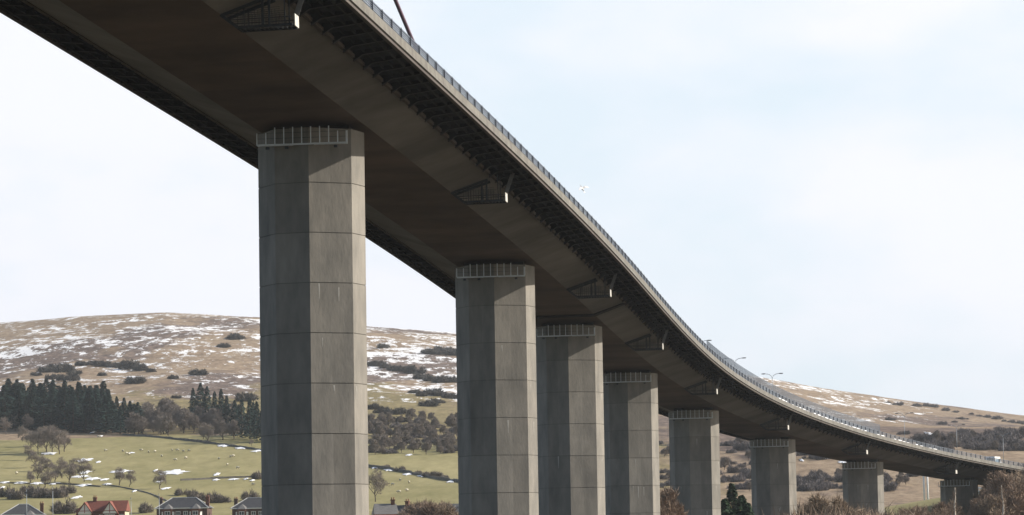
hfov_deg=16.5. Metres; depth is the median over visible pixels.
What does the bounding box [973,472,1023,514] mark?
sapling
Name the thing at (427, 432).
bare tree
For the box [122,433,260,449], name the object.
stone wall
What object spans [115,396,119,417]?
conifer tree
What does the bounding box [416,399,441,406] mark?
scrub clump
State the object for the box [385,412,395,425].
bare tree
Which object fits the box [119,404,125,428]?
conifer tree
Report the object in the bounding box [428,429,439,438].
bare tree
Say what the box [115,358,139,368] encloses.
scrub clump
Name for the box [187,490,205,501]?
shrub
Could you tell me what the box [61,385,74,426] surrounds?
conifer tree
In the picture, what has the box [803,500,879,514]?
brown bush
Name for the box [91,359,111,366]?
scrub clump
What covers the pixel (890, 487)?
thicket bush
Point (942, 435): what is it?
thicket bush
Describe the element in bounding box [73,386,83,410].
conifer tree
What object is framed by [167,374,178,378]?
scrub clump
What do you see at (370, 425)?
bare tree
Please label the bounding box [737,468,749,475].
thicket bush
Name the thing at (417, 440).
bare tree
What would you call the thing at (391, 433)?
bare tree
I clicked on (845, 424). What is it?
ledge snow
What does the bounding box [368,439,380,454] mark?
bare tree
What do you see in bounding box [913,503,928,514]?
sapling
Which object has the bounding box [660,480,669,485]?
thicket bush
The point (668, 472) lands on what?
bare tree
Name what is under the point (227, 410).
conifer tree
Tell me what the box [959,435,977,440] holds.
thicket bush
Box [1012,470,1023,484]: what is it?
sapling
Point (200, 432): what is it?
bare tree
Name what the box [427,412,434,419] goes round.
bare tree
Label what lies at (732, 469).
thicket bush
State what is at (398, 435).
bare tree
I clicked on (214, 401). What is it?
conifer tree
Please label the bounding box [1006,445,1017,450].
thicket bush
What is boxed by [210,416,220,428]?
bare tree
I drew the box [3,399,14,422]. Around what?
conifer tree
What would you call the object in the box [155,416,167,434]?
bare tree
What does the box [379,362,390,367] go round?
scrub clump
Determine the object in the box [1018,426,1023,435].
bare tree
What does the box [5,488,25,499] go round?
shrub
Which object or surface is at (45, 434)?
bare tree
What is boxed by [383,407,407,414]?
scrub clump
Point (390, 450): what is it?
thicket bush
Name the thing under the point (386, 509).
house
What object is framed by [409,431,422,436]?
thicket bush
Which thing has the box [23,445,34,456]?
bare tree
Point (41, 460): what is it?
bare tree
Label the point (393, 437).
bare tree
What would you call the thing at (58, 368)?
scrub clump
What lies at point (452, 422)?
bare tree
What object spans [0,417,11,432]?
bare tree
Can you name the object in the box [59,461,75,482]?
bare tree
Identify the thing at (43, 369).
scrub clump
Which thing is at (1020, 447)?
thicket bush
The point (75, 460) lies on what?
bare tree
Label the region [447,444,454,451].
bare tree
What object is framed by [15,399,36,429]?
conifer tree
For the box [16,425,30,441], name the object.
bare tree
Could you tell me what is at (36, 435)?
bare tree
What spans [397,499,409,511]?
white house
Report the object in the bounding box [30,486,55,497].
shrub
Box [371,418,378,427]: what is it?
bare tree
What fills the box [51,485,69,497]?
shrub
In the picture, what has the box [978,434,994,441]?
thicket bush
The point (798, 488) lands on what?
thicket bush
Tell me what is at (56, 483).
stone wall
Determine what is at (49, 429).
bare tree
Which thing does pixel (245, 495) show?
shrub
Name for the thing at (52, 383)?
conifer tree
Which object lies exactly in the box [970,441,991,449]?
thicket bush
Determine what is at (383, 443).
bare tree
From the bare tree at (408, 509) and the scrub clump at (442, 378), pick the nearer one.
the bare tree at (408, 509)
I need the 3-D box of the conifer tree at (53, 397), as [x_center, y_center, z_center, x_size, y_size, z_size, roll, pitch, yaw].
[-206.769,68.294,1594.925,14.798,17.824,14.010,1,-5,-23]
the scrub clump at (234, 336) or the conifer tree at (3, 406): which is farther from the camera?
the scrub clump at (234, 336)
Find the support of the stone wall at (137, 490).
on the hillside
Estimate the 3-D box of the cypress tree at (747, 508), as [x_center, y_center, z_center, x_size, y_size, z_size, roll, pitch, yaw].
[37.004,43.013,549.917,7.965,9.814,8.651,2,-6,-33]
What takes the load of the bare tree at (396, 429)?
on the hillside
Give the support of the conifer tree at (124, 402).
on the hillside
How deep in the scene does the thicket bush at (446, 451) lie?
1349.94 m
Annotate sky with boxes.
[0,0,1023,414]
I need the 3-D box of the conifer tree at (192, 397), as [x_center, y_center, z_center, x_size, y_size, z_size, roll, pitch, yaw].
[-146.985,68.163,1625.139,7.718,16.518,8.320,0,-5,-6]
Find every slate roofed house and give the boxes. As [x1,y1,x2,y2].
[1,501,45,514]
[154,495,213,514]
[230,497,261,514]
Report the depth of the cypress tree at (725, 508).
551.26 m
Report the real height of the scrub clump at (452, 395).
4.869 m
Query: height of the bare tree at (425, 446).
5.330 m
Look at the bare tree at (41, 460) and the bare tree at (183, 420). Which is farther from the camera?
the bare tree at (183, 420)
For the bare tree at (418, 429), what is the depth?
1446.94 m
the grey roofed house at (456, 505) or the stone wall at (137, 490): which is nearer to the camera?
the grey roofed house at (456, 505)
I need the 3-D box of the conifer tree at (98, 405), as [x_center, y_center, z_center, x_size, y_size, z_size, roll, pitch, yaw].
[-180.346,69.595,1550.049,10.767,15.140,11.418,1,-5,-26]
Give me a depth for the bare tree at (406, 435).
1413.50 m
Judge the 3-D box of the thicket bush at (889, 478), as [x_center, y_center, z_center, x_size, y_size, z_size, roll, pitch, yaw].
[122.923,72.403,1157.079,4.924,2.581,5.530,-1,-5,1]
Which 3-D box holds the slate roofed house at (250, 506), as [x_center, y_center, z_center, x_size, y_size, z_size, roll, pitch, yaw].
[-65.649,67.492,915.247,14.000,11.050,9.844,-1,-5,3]
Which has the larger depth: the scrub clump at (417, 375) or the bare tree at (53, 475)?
the scrub clump at (417, 375)
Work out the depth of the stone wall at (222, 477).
1230.39 m
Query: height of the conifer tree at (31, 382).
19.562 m
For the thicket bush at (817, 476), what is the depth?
1162.64 m
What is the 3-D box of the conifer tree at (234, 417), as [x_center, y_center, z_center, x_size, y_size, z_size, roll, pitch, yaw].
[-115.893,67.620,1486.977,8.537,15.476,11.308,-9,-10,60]
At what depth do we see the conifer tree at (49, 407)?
1570.42 m
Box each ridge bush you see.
[885,416,896,420]
[891,401,904,405]
[896,430,910,434]
[937,421,947,424]
[991,415,1004,418]
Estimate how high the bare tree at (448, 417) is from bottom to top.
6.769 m
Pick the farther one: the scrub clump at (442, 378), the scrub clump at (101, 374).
the scrub clump at (442, 378)
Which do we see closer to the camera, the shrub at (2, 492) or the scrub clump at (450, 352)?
the shrub at (2, 492)
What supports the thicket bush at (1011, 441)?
on the hillside
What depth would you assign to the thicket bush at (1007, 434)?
1369.43 m
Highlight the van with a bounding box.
[986,456,1000,461]
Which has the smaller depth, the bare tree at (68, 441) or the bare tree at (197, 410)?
the bare tree at (68, 441)
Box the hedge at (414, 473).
[368,464,457,481]
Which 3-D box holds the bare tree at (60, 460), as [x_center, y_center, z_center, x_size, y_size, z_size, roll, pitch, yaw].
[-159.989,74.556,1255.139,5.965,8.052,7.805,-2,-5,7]
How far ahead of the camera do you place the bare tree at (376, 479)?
1106.56 m
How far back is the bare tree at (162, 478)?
1178.92 m
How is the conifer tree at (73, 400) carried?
on the hillside
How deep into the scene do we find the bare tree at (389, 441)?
1371.70 m
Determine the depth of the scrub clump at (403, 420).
1613.33 m
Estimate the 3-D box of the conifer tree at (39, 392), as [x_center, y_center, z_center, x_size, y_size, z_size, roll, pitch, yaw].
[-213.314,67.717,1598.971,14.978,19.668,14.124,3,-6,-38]
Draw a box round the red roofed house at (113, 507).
[75,495,130,514]
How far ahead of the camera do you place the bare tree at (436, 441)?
1371.84 m
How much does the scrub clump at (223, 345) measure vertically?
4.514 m
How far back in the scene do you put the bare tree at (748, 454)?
1277.76 m
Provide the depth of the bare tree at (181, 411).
1545.95 m
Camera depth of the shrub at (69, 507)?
1059.97 m
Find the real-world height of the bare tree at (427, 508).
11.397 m
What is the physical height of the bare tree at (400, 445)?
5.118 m
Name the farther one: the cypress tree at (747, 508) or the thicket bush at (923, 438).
the thicket bush at (923, 438)
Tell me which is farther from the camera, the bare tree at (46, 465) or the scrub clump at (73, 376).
the scrub clump at (73, 376)
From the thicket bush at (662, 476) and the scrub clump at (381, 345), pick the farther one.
the scrub clump at (381, 345)
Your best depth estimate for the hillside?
1987.34 m
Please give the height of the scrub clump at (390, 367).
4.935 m
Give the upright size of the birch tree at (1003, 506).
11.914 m
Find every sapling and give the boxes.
[660,485,688,514]
[660,495,677,514]
[896,506,914,514]
[903,507,926,514]
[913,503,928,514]
[929,500,959,514]
[932,505,947,514]
[946,501,965,514]
[965,498,980,514]
[967,493,1009,514]
[969,487,991,513]
[971,470,1015,500]
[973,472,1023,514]
[977,493,1017,514]
[1008,476,1023,495]
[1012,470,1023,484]
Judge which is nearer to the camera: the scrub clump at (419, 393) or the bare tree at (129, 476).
the bare tree at (129, 476)
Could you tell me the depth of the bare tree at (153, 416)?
1548.68 m
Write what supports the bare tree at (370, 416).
on the hillside
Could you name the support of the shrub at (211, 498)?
on the hillside
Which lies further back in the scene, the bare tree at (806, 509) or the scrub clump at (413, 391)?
the scrub clump at (413, 391)
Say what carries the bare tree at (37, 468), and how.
on the hillside
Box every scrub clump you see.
[30,372,42,375]
[36,366,53,372]
[44,373,57,378]
[46,362,68,367]
[54,363,77,372]
[56,372,81,380]
[66,369,82,373]
[74,360,91,365]
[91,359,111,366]
[97,371,107,375]
[105,362,118,366]
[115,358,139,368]
[124,375,145,383]
[132,362,148,370]
[146,367,156,371]
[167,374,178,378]
[170,394,181,398]
[187,368,208,374]
[216,343,231,347]
[225,333,246,338]
[234,391,258,401]
[368,403,379,409]
[370,359,386,365]
[372,408,383,412]
[376,343,390,347]
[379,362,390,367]
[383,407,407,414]
[385,364,400,369]
[389,416,407,421]
[391,365,407,370]
[403,364,427,373]
[407,389,420,392]
[412,369,425,373]
[412,372,429,378]
[415,390,428,396]
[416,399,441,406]
[422,374,438,380]
[423,386,443,394]
[425,348,444,353]
[430,397,446,403]
[431,375,447,382]
[432,390,450,395]
[434,345,453,350]
[441,391,456,398]
[442,348,455,354]
[446,374,456,382]
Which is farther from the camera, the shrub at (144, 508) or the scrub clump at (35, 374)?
the scrub clump at (35, 374)
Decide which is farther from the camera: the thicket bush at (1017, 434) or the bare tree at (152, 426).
the bare tree at (152, 426)
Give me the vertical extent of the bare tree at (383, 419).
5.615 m
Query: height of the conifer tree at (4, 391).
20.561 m
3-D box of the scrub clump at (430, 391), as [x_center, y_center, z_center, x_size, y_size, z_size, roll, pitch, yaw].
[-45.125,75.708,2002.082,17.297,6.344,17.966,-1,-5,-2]
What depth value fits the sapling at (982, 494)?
627.69 m
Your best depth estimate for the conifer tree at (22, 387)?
1610.72 m
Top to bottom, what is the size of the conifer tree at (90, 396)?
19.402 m
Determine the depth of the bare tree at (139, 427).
1515.84 m
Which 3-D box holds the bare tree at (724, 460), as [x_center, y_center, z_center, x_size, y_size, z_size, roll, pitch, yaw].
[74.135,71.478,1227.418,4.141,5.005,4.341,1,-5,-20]
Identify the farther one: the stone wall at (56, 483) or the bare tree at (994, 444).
the bare tree at (994, 444)
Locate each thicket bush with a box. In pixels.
[383,448,398,453]
[388,421,401,427]
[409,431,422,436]
[443,449,455,452]
[660,474,669,478]
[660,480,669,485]
[719,441,731,445]
[725,475,745,481]
[726,448,736,452]
[726,464,748,472]
[726,483,741,488]
[732,441,750,450]
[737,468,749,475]
[796,477,809,485]
[796,484,807,490]
[797,482,815,490]
[801,471,833,480]
[801,479,823,484]
[808,469,827,474]
[811,456,828,459]
[815,484,828,490]
[821,482,836,488]
[834,473,842,481]
[884,476,892,480]
[884,480,896,490]
[904,473,918,476]
[907,432,928,441]
[913,433,931,441]
[930,429,945,440]
[931,439,952,448]
[937,445,954,452]
[946,431,959,439]
[950,427,971,433]
[958,436,974,444]
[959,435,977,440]
[959,441,976,448]
[960,433,983,439]
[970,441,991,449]
[977,427,1002,434]
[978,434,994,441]
[981,440,1009,449]
[984,435,1003,444]
[992,430,1018,438]
[994,426,1005,431]
[1001,435,1019,445]
[1002,427,1016,433]
[1004,430,1023,438]
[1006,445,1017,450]
[1017,444,1023,450]
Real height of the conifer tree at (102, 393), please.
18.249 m
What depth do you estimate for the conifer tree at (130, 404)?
1558.83 m
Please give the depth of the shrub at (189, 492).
1135.66 m
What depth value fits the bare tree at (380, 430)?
1440.42 m
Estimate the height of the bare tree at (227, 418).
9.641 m
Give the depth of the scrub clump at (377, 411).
1733.96 m
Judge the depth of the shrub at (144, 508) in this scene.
1060.45 m
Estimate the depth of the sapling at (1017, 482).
618.49 m
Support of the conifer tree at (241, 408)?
on the hillside
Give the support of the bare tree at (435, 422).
on the hillside
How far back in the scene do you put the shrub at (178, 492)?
1144.73 m
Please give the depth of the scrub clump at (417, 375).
2276.60 m
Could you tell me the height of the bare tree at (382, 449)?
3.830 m
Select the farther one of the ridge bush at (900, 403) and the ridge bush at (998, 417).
the ridge bush at (900, 403)
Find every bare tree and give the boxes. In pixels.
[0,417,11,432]
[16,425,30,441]
[20,431,36,447]
[21,413,33,428]
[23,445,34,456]
[25,426,50,453]
[26,452,39,464]
[27,471,35,482]
[30,462,43,478]
[37,454,45,464]
[38,425,55,452]
[38,426,62,451]
[39,471,52,486]
[41,458,54,472]
[44,468,58,485]
[48,429,68,453]
[48,464,62,480]
[55,457,68,477]
[59,429,71,451]
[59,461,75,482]
[69,457,80,474]
[75,458,95,481]
[114,466,125,484]
[123,412,145,433]
[125,470,135,486]
[127,416,145,433]
[137,417,150,434]
[140,403,153,420]
[142,402,151,420]
[146,409,162,429]
[149,421,156,432]
[153,413,165,433]
[153,469,166,488]
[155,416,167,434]
[156,413,175,435]
[157,397,171,407]
[159,399,178,411]
[160,403,175,414]
[172,407,189,421]
[173,410,193,432]
[188,414,200,432]
[191,405,206,427]
[198,423,214,440]
[198,426,206,438]
[199,414,209,425]
[205,408,221,428]
[210,411,227,432]
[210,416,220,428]
[213,420,229,439]
[225,415,238,426]
[227,419,239,438]
[368,413,375,422]
[368,421,373,433]
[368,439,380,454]
[369,434,380,443]
[369,469,389,501]
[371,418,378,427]
[374,425,384,435]
[378,415,387,423]
[378,445,385,453]
[380,439,389,447]
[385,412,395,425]
[385,428,393,436]
[385,438,393,448]
[389,434,398,446]
[393,425,400,433]
[394,432,403,439]
[396,440,406,452]
[398,500,431,514]
[400,422,412,432]
[402,430,409,441]
[405,408,416,419]
[408,436,414,443]
[408,441,418,452]
[410,501,441,514]
[413,423,425,434]
[414,437,423,449]
[415,501,449,514]
[418,410,426,417]
[421,442,431,451]
[423,420,432,429]
[424,426,433,436]
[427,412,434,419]
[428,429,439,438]
[430,418,439,427]
[432,437,441,447]
[434,500,458,514]
[439,424,446,433]
[440,437,450,446]
[446,413,455,421]
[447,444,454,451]
[448,415,456,427]
[449,437,456,445]
[452,425,457,437]
[661,448,667,456]
[664,469,669,477]
[720,456,729,469]
[734,438,747,444]
[744,450,750,459]
[746,481,750,490]
[792,491,841,514]
[827,492,864,514]
[834,468,841,474]
[896,474,904,485]
[931,429,940,438]
[947,432,955,440]
[952,436,960,447]
[970,429,976,436]
[991,440,998,449]
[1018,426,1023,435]
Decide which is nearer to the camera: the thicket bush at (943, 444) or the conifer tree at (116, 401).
the thicket bush at (943, 444)
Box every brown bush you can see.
[781,499,938,514]
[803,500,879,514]
[846,503,882,514]
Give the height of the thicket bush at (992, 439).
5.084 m
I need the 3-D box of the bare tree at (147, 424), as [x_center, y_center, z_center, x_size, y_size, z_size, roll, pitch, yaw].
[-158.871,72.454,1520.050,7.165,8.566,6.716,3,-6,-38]
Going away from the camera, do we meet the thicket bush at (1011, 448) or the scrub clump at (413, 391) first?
the thicket bush at (1011, 448)
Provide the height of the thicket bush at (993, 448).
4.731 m
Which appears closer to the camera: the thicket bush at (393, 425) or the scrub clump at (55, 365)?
the thicket bush at (393, 425)
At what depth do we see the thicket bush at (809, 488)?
1116.99 m
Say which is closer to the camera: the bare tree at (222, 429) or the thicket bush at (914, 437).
the thicket bush at (914, 437)
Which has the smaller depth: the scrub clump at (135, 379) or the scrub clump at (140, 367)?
the scrub clump at (135, 379)
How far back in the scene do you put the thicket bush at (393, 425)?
1529.46 m
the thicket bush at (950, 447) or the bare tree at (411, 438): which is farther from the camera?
the bare tree at (411, 438)
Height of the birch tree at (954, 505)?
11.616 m
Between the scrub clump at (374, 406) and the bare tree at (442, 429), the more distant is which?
the scrub clump at (374, 406)
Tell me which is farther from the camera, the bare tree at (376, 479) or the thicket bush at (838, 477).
the thicket bush at (838, 477)
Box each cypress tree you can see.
[721,498,734,514]
[725,483,737,514]
[732,495,746,514]
[739,502,754,514]
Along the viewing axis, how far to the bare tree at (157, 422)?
1522.18 m
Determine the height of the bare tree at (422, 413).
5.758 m
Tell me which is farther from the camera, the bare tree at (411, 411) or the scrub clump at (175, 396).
the scrub clump at (175, 396)
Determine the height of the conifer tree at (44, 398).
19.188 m
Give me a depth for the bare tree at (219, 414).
1521.39 m
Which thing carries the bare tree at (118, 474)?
on the hillside
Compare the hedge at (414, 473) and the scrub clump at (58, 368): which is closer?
the hedge at (414, 473)
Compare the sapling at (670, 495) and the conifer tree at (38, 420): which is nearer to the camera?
the sapling at (670, 495)
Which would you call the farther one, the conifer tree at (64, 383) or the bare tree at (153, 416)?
the conifer tree at (64, 383)
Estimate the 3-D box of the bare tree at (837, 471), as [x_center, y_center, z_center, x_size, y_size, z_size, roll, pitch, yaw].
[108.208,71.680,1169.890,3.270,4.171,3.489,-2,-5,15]
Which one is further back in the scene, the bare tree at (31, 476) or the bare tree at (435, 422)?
the bare tree at (435, 422)
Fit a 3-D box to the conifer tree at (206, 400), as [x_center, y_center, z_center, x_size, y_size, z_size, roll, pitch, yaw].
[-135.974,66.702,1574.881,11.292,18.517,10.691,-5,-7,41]
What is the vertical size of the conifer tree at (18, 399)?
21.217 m
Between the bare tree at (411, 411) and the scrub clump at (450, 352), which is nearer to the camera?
the bare tree at (411, 411)
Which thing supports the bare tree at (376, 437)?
on the hillside
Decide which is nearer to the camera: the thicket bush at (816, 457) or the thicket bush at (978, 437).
the thicket bush at (816, 457)
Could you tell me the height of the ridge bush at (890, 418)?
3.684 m
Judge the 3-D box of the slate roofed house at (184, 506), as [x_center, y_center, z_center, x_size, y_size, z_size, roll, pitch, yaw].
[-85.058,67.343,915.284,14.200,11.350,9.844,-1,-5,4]
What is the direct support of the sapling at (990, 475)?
on the hillside
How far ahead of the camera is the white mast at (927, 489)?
838.04 m
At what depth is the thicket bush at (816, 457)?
1264.12 m
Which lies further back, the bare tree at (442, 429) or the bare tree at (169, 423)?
the bare tree at (169, 423)
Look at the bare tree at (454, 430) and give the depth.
1437.67 m
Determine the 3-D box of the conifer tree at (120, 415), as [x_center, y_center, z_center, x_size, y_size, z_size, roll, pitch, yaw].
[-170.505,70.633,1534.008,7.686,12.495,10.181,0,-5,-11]
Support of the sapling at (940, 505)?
on the hillside
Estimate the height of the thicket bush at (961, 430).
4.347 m
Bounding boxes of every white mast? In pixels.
[923,476,925,499]
[926,477,928,499]
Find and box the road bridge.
[0,0,1023,514]
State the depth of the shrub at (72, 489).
1163.32 m
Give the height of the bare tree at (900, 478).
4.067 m
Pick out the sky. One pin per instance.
(829, 194)
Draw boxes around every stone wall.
[7,482,100,486]
[102,484,166,500]
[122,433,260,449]
[180,476,249,480]
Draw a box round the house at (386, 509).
[371,497,398,514]
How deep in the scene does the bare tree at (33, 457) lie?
1308.51 m
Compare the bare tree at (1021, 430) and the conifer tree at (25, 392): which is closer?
the bare tree at (1021, 430)
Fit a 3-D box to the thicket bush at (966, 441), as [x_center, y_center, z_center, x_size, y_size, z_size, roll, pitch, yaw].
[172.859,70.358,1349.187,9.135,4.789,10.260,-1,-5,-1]
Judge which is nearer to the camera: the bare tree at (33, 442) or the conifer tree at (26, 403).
the bare tree at (33, 442)
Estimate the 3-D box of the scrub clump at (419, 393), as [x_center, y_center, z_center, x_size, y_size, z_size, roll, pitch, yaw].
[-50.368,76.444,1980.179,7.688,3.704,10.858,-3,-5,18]
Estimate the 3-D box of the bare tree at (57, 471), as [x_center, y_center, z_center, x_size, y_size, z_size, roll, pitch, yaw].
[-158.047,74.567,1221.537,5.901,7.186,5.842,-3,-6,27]
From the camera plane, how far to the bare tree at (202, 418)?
1552.10 m
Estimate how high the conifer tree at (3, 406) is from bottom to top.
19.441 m
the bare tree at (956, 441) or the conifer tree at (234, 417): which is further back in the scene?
the conifer tree at (234, 417)
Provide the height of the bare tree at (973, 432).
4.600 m
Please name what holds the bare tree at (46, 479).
on the hillside
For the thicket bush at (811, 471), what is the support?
on the hillside
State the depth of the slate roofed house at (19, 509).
904.32 m
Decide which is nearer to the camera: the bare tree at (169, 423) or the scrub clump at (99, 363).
the bare tree at (169, 423)
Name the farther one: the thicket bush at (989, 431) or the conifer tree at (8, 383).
the conifer tree at (8, 383)
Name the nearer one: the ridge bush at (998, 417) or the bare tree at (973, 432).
the bare tree at (973, 432)
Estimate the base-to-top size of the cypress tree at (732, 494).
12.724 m
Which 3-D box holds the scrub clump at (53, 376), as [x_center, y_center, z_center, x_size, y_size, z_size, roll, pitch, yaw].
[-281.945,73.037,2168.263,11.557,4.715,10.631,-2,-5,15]
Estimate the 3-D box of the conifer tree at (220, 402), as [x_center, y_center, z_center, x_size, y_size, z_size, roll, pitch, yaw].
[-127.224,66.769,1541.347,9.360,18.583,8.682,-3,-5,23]
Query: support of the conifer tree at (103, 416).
on the hillside
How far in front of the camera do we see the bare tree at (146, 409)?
1598.59 m
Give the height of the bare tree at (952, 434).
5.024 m
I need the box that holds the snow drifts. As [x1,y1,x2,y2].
[0,431,931,498]
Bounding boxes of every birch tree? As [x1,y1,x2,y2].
[948,489,964,514]
[995,485,1008,514]
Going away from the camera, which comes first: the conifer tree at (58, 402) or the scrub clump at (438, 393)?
the conifer tree at (58, 402)
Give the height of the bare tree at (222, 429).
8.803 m
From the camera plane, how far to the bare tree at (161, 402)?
1663.88 m
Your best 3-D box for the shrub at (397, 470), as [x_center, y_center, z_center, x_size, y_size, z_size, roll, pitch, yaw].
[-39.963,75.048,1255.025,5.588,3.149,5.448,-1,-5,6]
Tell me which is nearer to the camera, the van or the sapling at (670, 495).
the sapling at (670, 495)
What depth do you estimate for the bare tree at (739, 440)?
1352.49 m
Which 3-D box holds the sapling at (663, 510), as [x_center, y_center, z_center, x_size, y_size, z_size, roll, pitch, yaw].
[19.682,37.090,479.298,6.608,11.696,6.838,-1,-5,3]
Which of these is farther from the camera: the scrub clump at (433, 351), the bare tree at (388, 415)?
the scrub clump at (433, 351)
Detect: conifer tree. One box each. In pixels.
[0,378,12,394]
[0,385,20,428]
[0,386,7,418]
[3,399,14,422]
[4,383,20,416]
[7,384,29,430]
[14,383,24,424]
[15,383,27,399]
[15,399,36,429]
[21,390,45,429]
[28,379,35,392]
[29,389,54,429]
[33,386,44,420]
[34,410,42,428]
[36,383,44,403]
[40,398,56,427]
[41,389,56,411]
[42,379,49,390]
[47,379,58,393]
[49,386,79,430]
[49,390,63,426]
[50,407,63,430]
[59,392,85,432]
[61,379,67,390]
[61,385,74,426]
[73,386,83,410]
[74,401,84,431]
[76,382,82,393]
[79,407,94,432]
[81,385,86,395]
[81,388,96,426]
[84,401,104,430]
[90,385,99,418]
[90,395,118,432]
[91,399,110,431]
[99,388,109,402]
[100,381,111,397]
[104,401,121,432]
[111,406,124,433]
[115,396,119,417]
[118,398,126,421]
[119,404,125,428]
[120,404,143,433]
[122,410,136,433]
[124,401,136,429]
[135,402,144,416]
[188,388,196,412]
[190,383,207,414]
[201,386,212,422]
[210,391,217,407]
[215,389,225,412]
[221,395,230,432]
[227,400,242,434]
[230,399,250,435]
[239,398,255,438]
[242,402,257,434]
[249,401,260,439]
[251,411,261,440]
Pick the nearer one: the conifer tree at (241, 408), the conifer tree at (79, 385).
the conifer tree at (241, 408)
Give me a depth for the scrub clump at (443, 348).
2568.69 m
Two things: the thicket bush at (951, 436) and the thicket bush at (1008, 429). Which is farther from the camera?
the thicket bush at (1008, 429)
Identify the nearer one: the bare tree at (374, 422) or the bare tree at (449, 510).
the bare tree at (449, 510)
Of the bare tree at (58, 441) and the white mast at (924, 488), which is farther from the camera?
the bare tree at (58, 441)
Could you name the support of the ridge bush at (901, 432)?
on the hillside
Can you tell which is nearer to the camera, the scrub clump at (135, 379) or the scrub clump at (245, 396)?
the scrub clump at (245, 396)
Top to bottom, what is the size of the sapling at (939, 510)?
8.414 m
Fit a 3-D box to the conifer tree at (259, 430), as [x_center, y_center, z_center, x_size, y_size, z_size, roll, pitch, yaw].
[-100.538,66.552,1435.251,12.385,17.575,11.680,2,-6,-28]
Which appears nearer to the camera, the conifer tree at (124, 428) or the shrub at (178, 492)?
the shrub at (178, 492)
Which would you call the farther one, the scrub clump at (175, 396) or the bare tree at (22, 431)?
the scrub clump at (175, 396)
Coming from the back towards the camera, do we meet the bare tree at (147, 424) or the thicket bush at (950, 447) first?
the bare tree at (147, 424)
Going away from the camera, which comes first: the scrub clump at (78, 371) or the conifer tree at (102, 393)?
the conifer tree at (102, 393)
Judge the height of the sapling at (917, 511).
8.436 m
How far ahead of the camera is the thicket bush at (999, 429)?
1412.37 m
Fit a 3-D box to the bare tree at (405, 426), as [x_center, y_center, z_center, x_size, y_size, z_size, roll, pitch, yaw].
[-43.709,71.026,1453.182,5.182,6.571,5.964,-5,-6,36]
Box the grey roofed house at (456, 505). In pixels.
[452,504,458,512]
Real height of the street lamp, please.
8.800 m
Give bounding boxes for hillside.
[0,312,1023,514]
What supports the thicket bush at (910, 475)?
on the hillside
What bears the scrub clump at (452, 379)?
on the hillside
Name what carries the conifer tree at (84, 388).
on the hillside
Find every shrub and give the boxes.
[0,484,13,496]
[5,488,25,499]
[19,482,35,491]
[24,483,43,496]
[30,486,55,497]
[49,495,77,513]
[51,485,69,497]
[62,483,77,492]
[138,499,154,512]
[174,488,187,494]
[186,489,199,496]
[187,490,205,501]
[202,490,222,502]
[213,495,231,502]
[240,488,259,499]
[250,470,260,478]
[393,466,406,471]
[428,471,443,476]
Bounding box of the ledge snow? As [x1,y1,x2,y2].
[779,398,933,448]
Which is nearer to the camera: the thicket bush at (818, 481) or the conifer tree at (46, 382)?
the thicket bush at (818, 481)
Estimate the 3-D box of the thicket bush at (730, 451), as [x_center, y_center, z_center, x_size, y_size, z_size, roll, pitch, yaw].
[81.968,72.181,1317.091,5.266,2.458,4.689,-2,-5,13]
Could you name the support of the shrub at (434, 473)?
on the hillside
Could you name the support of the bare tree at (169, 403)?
on the hillside
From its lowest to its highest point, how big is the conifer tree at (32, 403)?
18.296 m
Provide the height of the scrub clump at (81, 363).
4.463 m
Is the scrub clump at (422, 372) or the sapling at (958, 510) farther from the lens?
the scrub clump at (422, 372)
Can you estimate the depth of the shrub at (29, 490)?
1147.87 m
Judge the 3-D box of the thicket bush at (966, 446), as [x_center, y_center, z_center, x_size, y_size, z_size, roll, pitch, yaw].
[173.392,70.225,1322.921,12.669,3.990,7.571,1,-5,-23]
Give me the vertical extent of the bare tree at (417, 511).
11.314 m
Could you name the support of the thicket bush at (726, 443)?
on the hillside
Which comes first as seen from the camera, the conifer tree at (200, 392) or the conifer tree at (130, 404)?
the conifer tree at (130, 404)
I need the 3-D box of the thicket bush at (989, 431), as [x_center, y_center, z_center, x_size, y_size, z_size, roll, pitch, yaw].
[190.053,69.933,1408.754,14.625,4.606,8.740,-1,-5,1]
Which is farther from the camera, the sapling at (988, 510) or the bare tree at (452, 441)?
the bare tree at (452, 441)
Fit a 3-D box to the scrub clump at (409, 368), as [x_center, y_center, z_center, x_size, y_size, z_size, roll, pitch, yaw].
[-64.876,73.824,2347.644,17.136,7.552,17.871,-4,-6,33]
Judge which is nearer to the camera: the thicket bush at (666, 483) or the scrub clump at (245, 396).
the thicket bush at (666, 483)
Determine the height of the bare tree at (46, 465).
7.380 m
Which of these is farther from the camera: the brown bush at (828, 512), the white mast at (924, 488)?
the white mast at (924, 488)
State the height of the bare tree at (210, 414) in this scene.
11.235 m
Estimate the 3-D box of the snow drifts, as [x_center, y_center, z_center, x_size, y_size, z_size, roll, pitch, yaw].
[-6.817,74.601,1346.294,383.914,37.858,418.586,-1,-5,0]
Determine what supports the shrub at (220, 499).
on the hillside
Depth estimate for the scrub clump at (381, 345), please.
2608.22 m
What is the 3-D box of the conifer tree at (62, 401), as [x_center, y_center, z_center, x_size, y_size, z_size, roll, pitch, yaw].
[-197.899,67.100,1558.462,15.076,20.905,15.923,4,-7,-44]
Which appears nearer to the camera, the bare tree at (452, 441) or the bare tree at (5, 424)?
the bare tree at (452, 441)
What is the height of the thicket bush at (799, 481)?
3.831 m
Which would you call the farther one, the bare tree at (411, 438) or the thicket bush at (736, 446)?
the bare tree at (411, 438)
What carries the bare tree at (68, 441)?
on the hillside
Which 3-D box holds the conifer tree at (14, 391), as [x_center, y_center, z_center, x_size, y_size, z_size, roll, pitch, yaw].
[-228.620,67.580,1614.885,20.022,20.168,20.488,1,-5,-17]

